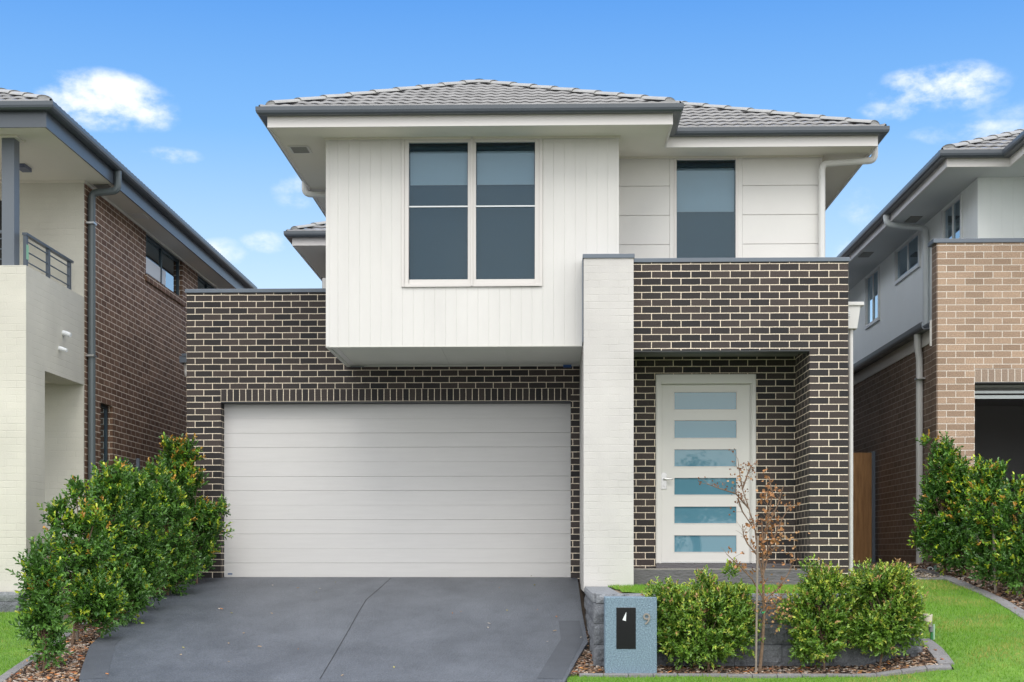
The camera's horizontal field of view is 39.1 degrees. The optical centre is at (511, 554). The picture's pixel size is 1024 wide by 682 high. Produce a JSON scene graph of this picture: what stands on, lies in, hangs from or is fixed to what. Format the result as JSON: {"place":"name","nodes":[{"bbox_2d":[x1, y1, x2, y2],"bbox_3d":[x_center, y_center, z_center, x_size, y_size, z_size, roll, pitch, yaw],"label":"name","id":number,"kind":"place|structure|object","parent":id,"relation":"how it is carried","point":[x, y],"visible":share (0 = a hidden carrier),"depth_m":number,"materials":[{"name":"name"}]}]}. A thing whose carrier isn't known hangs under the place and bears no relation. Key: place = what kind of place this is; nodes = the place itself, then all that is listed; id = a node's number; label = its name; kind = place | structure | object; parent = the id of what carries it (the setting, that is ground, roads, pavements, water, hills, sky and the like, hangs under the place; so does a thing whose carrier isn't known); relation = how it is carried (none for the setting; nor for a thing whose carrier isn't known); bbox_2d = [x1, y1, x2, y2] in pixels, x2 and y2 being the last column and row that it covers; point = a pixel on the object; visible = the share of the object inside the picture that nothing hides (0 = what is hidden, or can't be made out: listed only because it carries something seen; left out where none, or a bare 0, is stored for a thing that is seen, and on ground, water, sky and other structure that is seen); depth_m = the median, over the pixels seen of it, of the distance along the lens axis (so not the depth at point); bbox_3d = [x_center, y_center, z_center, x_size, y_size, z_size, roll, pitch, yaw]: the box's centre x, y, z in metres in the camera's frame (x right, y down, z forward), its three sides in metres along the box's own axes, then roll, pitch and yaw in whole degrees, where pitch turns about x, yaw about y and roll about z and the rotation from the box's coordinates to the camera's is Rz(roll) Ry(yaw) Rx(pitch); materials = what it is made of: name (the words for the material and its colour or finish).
{"place":"outdoors","nodes":[
{"label":"outdoors","id":0,"kind":"place"},
{"bbox_2d":[0,610,72,675],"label":"lawn","id":1,"kind":"structure","parent":0,"point":[15,645],"depth_m":15.22,"materials":[{"name":"green plant"}]},
{"bbox_2d":[45,537,65,563],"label":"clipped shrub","id":2,"kind":"object","parent":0,"point":[52,550],"visible":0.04,"depth_m":19.01,"materials":[{"name":"green plant"}]},
{"bbox_2d":[79,577,587,681],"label":"driveway","id":3,"kind":"structure","parent":0,"point":[413,629],"depth_m":15.72,"materials":[{"name":"grey concrete"}]},
{"bbox_2d":[79,637,122,678],"bbox_3d":[-4.117,1.019,14.400,0.310,0.279,2.103,0,0,-11],"label":"driveway edge band","id":4,"kind":"object","parent":3,"relation":"on","point":[97,660],"visible":1,"depth_m":14.29,"materials":[{"name":"grey concrete"}]},
{"bbox_2d":[105,576,556,675],"bbox_3d":[-1.774,0.712,16.540,4.724,0.850,6.146,0,0,-6],"label":"driveway debris","id":5,"kind":"object","parent":3,"relation":"on","point":[316,592],"visible":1,"depth_m":15.61,"materials":[{"name":"brown plant"}]},
{"bbox_2d":[320,578,390,677],"bbox_3d":[-1.771,0.735,16.452,0.127,0.832,6.210,0,0,1],"label":"driveway joint","id":6,"kind":"object","parent":3,"relation":"on","point":[347,631],"visible":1,"depth_m":15.56,"materials":[{"name":"black concrete"}]},
{"bbox_2d":[537,621,583,678],"bbox_3d":[0.547,0.949,14.799,0.340,0.402,3.006,0,0,6],"label":"driveway edge band","id":7,"kind":"object","parent":3,"relation":"on","point":[559,661],"visible":1,"depth_m":14.56,"materials":[{"name":"grey concrete"}]},
{"bbox_2d":[0,0,1023,288],"label":"sky","id":8,"kind":"structure","parent":0,"point":[172,89],"materials":[{"name":"blue"}]},
{"bbox_2d":[58,562,989,676],"bbox_3d":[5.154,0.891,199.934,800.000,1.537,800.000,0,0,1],"label":"ground","id":9,"kind":"structure","parent":0,"point":[582,595],"depth_m":18.66,"materials":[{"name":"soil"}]},
{"bbox_2d":[0,592,24,611],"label":"retaining wall","id":10,"kind":"structure","parent":9,"relation":"on","point":[8,602],"depth_m":17.15,"materials":[{"name":"grey concrete"}]},
{"bbox_2d":[0,620,92,681],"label":"garden edging","id":11,"kind":"object","parent":9,"relation":"on","point":[6,675],"visible":0.17,"depth_m":13.96,"materials":[{"name":"grey concrete"}]},
{"bbox_2d":[8,589,157,681],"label":"mulch bed","id":12,"kind":"object","parent":9,"relation":"on","point":[65,662],"visible":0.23,"depth_m":14.08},
{"bbox_2d":[5,528,76,670],"bbox_3d":[-4.537,0.453,13.895,0.653,1.430,0.534,0,0,1],"label":"hedge shrub","id":13,"kind":"object","parent":12,"relation":"on","point":[43,613],"visible":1,"depth_m":13.81,"materials":[{"name":"green plant"}]},
{"bbox_2d":[76,624,78,641],"bbox_3d":[-4.635,0.488,15.337,0.040,0.936,0.026,0,0,1],"label":"stake","id":14,"kind":"object","parent":12,"relation":"on","point":[77,635],"visible":0.2,"depth_m":15.32,"materials":[{"name":"brown wood"}]},
{"bbox_2d":[37,475,128,643],"bbox_3d":[-4.542,0.070,15.250,1.007,1.832,0.648,0,0,1],"label":"hedge shrub","id":15,"kind":"object","parent":12,"relation":"on","point":[87,575],"visible":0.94,"depth_m":15.18,"materials":[{"name":"green plant"}]},
{"bbox_2d":[78,456,154,625],"bbox_3d":[-4.457,-0.127,16.178,0.877,1.965,0.722,0,0,1],"label":"hedge shrub","id":16,"kind":"object","parent":12,"relation":"on","point":[110,494],"visible":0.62,"depth_m":16.13,"materials":[{"name":"green plant"}]},
{"bbox_2d":[140,456,208,595],"bbox_3d":[-4.366,-0.327,18.220,1.068,1.824,0.831,0,0,1],"label":"hedge shrub","id":17,"kind":"object","parent":12,"relation":"on","point":[179,556],"visible":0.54,"depth_m":18.11,"materials":[{"name":"green plant"}]},
{"bbox_2d":[0,88,256,599],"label":"brown brick house","id":18,"kind":"structure","parent":9,"relation":"on","point":[107,258],"depth_m":19.54,"materials":[{"name":"brick"}]},
{"bbox_2d":[0,201,1,264],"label":"balcony door","id":19,"kind":"structure","parent":18,"relation":"in","point":[0,201],"depth_m":19.53,"materials":[{"name":"grey"}]},
{"bbox_2d":[100,404,107,477],"bbox_3d":[-5.878,-1.093,20.545,0.050,2.100,0.565,0,0,1],"label":"window","id":20,"kind":"structure","parent":18,"relation":"in","point":[103,408],"depth_m":20.70,"materials":[{"name":"black"}]},
{"bbox_2d":[146,234,178,295],"bbox_3d":[-5.782,-4.729,23.667,0.050,0.662,2.243,0,0,1],"label":"window","id":21,"kind":"structure","parent":18,"relation":"in","point":[161,265],"depth_m":23.77,"materials":[{"name":"blue"}]},
{"bbox_2d":[198,276,213,288],"bbox_3d":[-5.701,-4.729,26.813,0.050,0.662,1.885,0,0,1],"label":"window","id":22,"kind":"structure","parent":18,"relation":"in","point":[202,284],"depth_m":26.54,"materials":[{"name":"black"}]},
{"bbox_2d":[115,462,171,605],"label":"hedge shrub","id":23,"kind":"object","parent":9,"relation":"on","point":[148,506],"visible":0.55,"depth_m":16.96,"materials":[{"name":"green plant"}]},
{"bbox_2d":[150,431,234,582],"bbox_3d":[-4.262,-0.575,19.162,1.168,2.114,0.759,0,0,1],"label":"hedge shrub","id":24,"kind":"object","parent":9,"relation":"on","point":[181,457],"visible":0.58,"depth_m":19.08,"materials":[{"name":"green plant"}]},
{"bbox_2d":[3,578,942,681],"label":"bark mulch","id":25,"kind":"object","parent":9,"relation":"on","point":[67,670],"visible":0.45,"depth_m":13.81,"materials":[{"name":"brown wood"}]},
{"bbox_2d":[179,79,889,591],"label":"brick house","id":26,"kind":"structure","parent":9,"relation":"on","point":[585,337],"depth_m":18.57,"materials":[{"name":"grey brick"}]},
{"bbox_2d":[224,403,570,576],"bbox_3d":[-1.584,-0.873,19.847,4.941,2.400,0.054,0,0,1],"label":"garage door","id":27,"kind":"structure","parent":26,"relation":"in","point":[311,490],"depth_m":19.82,"materials":[{"name":"metal"}]},
{"bbox_2d":[401,136,541,286],"bbox_3d":[-0.491,-4.226,17.831,1.734,1.867,0.276,0,0,1],"label":"window","id":28,"kind":"structure","parent":26,"relation":"in","point":[471,209],"depth_m":17.82,"materials":[{"name":"glass"}]},
{"bbox_2d":[661,384,749,562],"bbox_3d":[2.518,-1.047,18.678,1.164,2.317,0.106,0,0,1],"label":"front door","id":29,"kind":"structure","parent":26,"relation":"in","point":[700,424],"depth_m":18.70,"materials":[{"name":"white paint"}]},
{"bbox_2d":[674,158,737,257],"bbox_3d":[2.508,-4.277,18.707,0.828,1.709,0.250,0,0,1],"label":"window","id":30,"kind":"structure","parent":26,"relation":"in","point":[705,193],"depth_m":18.68,"materials":[{"name":"glass"}]},
{"bbox_2d":[570,624,934,675],"bbox_3d":[2.335,0.935,15.180,3.584,0.433,3.230,0,0,1],"label":"mulch bed","id":31,"kind":"object","parent":9,"relation":"on","point":[883,665],"visible":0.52,"depth_m":13.82,"materials":[{"name":"brown wood"}]},
{"bbox_2d":[604,596,656,673],"bbox_3d":[1.128,0.829,13.748,0.488,0.852,0.334,0,0,1],"label":"letterbox","id":32,"kind":"object","parent":31,"relation":"on","point":[630,634],"visible":0.99,"depth_m":13.59,"materials":[{"name":"concrete"}]},
{"bbox_2d":[640,558,765,671],"bbox_3d":[1.824,0.593,13.742,1.205,1.138,0.602,0,0,1],"label":"garden bush","id":33,"kind":"object","parent":31,"relation":"on","point":[686,633],"visible":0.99,"depth_m":13.66,"materials":[{"name":"green plant"}]},
{"bbox_2d":[698,448,809,671],"bbox_3d":[2.298,0.056,13.675,1.065,2.115,0.357,0,0,1],"label":"sapling","id":34,"kind":"object","parent":31,"relation":"on","point":[773,540],"visible":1,"depth_m":13.66,"materials":[{"name":"brown plant"}]},
{"bbox_2d":[755,536,758,672],"bbox_3d":[2.313,0.482,13.605,0.036,1.314,0.018,0,0,1],"label":"stake","id":35,"kind":"object","parent":31,"relation":"on","point":[757,558],"visible":1,"depth_m":13.60,"materials":[{"name":"brown wood"}]},
{"bbox_2d":[771,554,858,669],"bbox_3d":[2.903,0.572,13.708,0.864,1.178,0.485,0,0,1],"label":"garden bush","id":36,"kind":"object","parent":31,"relation":"on","point":[812,622],"visible":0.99,"depth_m":13.64,"materials":[{"name":"green plant"}]},
{"bbox_2d":[845,557,931,665],"bbox_3d":[3.575,0.575,13.693,0.846,1.102,0.537,0,0,1],"label":"garden bush","id":37,"kind":"object","parent":31,"relation":"on","point":[884,628],"visible":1,"depth_m":13.62,"materials":[{"name":"green plant"}]},
{"bbox_2d":[584,586,921,665],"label":"retaining wall","id":38,"kind":"structure","parent":9,"relation":"on","point":[776,652],"depth_m":13.93,"materials":[{"name":"grey stone"}]},
{"bbox_2d":[579,664,951,677],"bbox_3d":[2.370,1.122,13.523,3.475,0.186,0.075,0,0,1],"label":"garden edging","id":39,"kind":"object","parent":9,"relation":"on","point":[911,670],"visible":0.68,"depth_m":13.50,"materials":[{"name":"grey concrete"}]},
{"bbox_2d":[848,451,874,561],"bbox_3d":[4.830,-0.593,22.205,1.521,1.987,0.075,0,0,1],"label":"timber fence","id":40,"kind":"object","parent":9,"relation":"on","point":[863,506],"visible":0.27,"depth_m":22.17,"materials":[{"name":"brown wood"}]},
{"bbox_2d":[910,577,945,579],"bbox_3d":[5.069,0.336,17.818,0.639,0.102,0.070,0,0,-3],"label":"garden edging","id":41,"kind":"object","parent":9,"relation":"on","point":[938,578],"visible":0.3,"depth_m":17.79,"materials":[{"name":"grey concrete"}]},
{"bbox_2d":[837,129,1023,569],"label":"tan brick house","id":42,"kind":"structure","parent":9,"relation":"on","point":[933,250],"depth_m":20.00,"materials":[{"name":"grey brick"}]},
{"bbox_2d":[865,267,879,329],"bbox_3d":[6.537,-4.627,26.063,0.077,0.947,1.104,0,0,1],"label":"window","id":43,"kind":"structure","parent":42,"relation":"in","point":[872,282],"depth_m":26.07,"materials":[{"name":"white"}]},
{"bbox_2d":[894,231,919,284],"bbox_3d":[6.472,-4.830,23.535,0.077,0.566,1.611,0,0,1],"label":"window","id":44,"kind":"structure","parent":42,"relation":"in","point":[907,258],"depth_m":23.52,"materials":[{"name":"white"}]},
{"bbox_2d":[941,194,962,237],"bbox_3d":[6.405,-4.776,20.913,0.077,0.663,1.028,0,0,1],"label":"window","id":45,"kind":"structure","parent":42,"relation":"in","point":[952,216],"depth_m":20.90,"materials":[{"name":"white"}]},
{"bbox_2d":[975,385,1023,398],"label":"rolled garage door","id":46,"kind":"structure","parent":42,"relation":"in","point":[979,389],"depth_m":18.99,"materials":[{"name":"silver metal"}]},
{"bbox_2d":[922,638,953,668],"bbox_3d":[4.097,0.972,13.979,0.151,0.266,0.875,0,0,1],"label":"garden edging","id":47,"kind":"object","parent":9,"relation":"on","point":[938,654],"visible":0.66,"depth_m":13.82,"materials":[{"name":"grey concrete"}]},
{"bbox_2d":[923,614,934,639],"bbox_3d":[4.148,0.778,14.344,0.107,0.370,0.093,0,0,36],"label":"garden spike light","id":48,"kind":"object","parent":47,"relation":"on","point":[931,628],"visible":0.65,"depth_m":14.33,"materials":[{"name":"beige plastic"}]},
{"bbox_2d":[895,562,1023,609],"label":"bark mulch","id":49,"kind":"object","parent":9,"relation":"on","point":[967,580],"visible":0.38,"depth_m":17.49,"materials":[{"name":"brown wood"}]},
{"bbox_2d":[907,429,966,574],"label":"hedge shrub","id":50,"kind":"object","parent":49,"relation":"on","point":[931,526],"visible":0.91,"depth_m":17.99,"materials":[{"name":"green plant"}]},
{"bbox_2d":[926,450,983,577],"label":"hedge shrub","id":51,"kind":"object","parent":49,"relation":"on","point":[954,559],"visible":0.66,"depth_m":17.89,"materials":[{"name":"green plant"}]},
{"bbox_2d":[958,454,1018,591],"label":"hedge shrub","id":52,"kind":"object","parent":49,"relation":"on","point":[986,487],"visible":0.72,"depth_m":16.98,"materials":[{"name":"green plant"}]},
{"bbox_2d":[991,503,996,593],"bbox_3d":[5.660,-0.020,16.902,0.063,1.162,0.026,0,0,1],"label":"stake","id":53,"kind":"object","parent":49,"relation":"on","point":[995,581],"visible":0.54,"depth_m":16.89,"materials":[{"name":"brown wood"}]},
{"bbox_2d":[990,471,1023,598],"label":"hedge shrub","id":54,"kind":"object","parent":49,"relation":"on","point":[1012,557],"visible":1,"depth_m":16.55,"materials":[{"name":"green plant"}]},
{"bbox_2d":[914,568,1023,619],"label":"garden edging","id":55,"kind":"object","parent":9,"relation":"on","point":[1003,602],"visible":0.49,"depth_m":16.85,"materials":[{"name":"grey concrete"}]},
{"label":"raised soil","id":56,"kind":"structure","parent":9,"relation":"on","visible":0},
{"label":"raised lawn","id":57,"kind":"structure","parent":56,"relation":"on","visible":0},
{"bbox_2d":[608,583,855,593],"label":"lawn grass","id":58,"kind":"structure","parent":57,"relation":"on","point":[635,588],"depth_m":15.79,"materials":[{"name":"green plant"}]},
{"bbox_2d":[567,572,1023,681],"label":"lawn","id":59,"kind":"structure","parent":0,"point":[990,658],"depth_m":13.82,"materials":[{"name":"green plant"}]},
{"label":"footpath","id":60,"kind":"structure","parent":0,"visible":0},
{"bbox_2d":[9,590,943,681],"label":"fallen leaves","id":61,"kind":"object","parent":60,"relation":"on","point":[48,677],"visible":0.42,"depth_m":13.78,"materials":[{"name":"brown plant"}]},
{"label":"gravel bed","id":62,"kind":"structure","parent":0,"visible":0},
{"bbox_2d":[909,569,938,577],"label":"pale gravel","id":63,"kind":"structure","parent":62,"relation":"on","point":[921,574],"depth_m":18.12,"materials":[{"name":"beige gravel"}]}
]}

